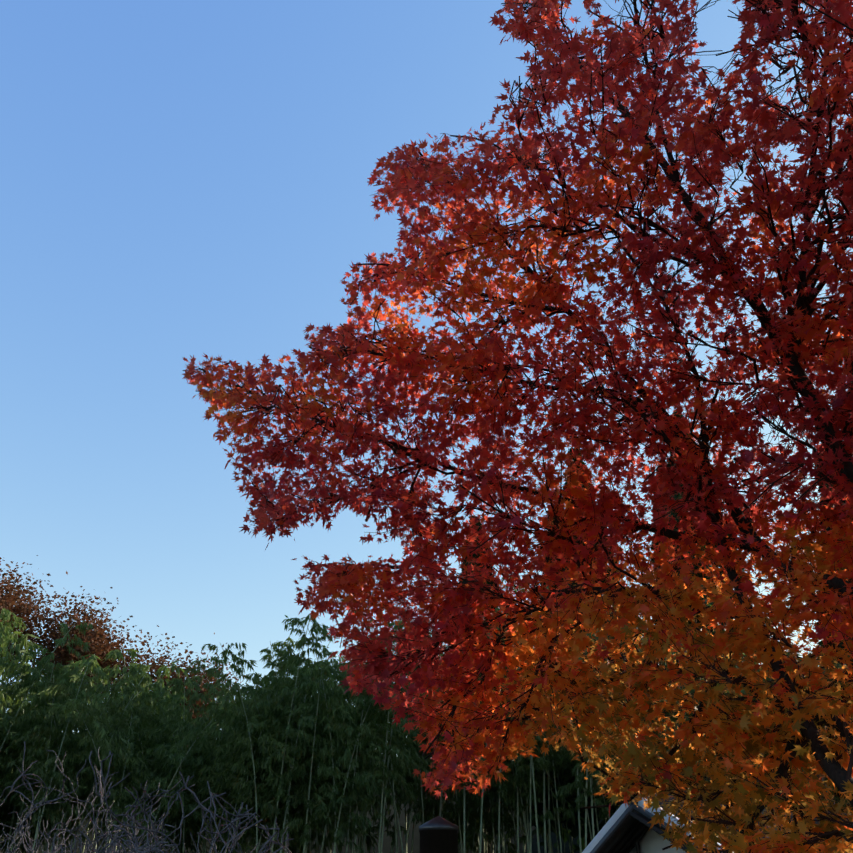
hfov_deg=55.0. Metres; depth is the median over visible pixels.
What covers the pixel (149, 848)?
bare shrub
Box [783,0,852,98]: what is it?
maple
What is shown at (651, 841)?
kura walls
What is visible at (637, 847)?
kura rain pipe
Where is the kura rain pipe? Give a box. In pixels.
[635,841,639,852]
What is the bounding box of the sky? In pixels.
[0,0,852,741]
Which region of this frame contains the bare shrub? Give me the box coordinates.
[0,741,293,852]
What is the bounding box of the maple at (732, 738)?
[182,0,852,852]
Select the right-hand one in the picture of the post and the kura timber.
the kura timber
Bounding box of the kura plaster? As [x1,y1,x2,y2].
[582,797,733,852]
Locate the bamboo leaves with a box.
[0,577,852,852]
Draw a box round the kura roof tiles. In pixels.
[590,789,849,852]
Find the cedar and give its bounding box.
[450,411,852,852]
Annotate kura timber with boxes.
[594,809,700,852]
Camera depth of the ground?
43.52 m
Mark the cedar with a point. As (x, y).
(574, 832)
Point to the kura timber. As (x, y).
(629, 831)
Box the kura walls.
[629,829,685,852]
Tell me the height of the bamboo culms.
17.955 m
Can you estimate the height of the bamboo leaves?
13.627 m
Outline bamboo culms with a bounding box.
[0,587,847,852]
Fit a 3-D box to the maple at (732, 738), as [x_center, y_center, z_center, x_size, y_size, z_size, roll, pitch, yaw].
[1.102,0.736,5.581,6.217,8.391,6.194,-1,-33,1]
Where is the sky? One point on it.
(179, 179)
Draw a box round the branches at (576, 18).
[226,0,852,852]
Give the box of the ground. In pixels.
[0,754,658,852]
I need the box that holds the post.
[419,816,458,852]
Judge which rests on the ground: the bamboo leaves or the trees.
the trees

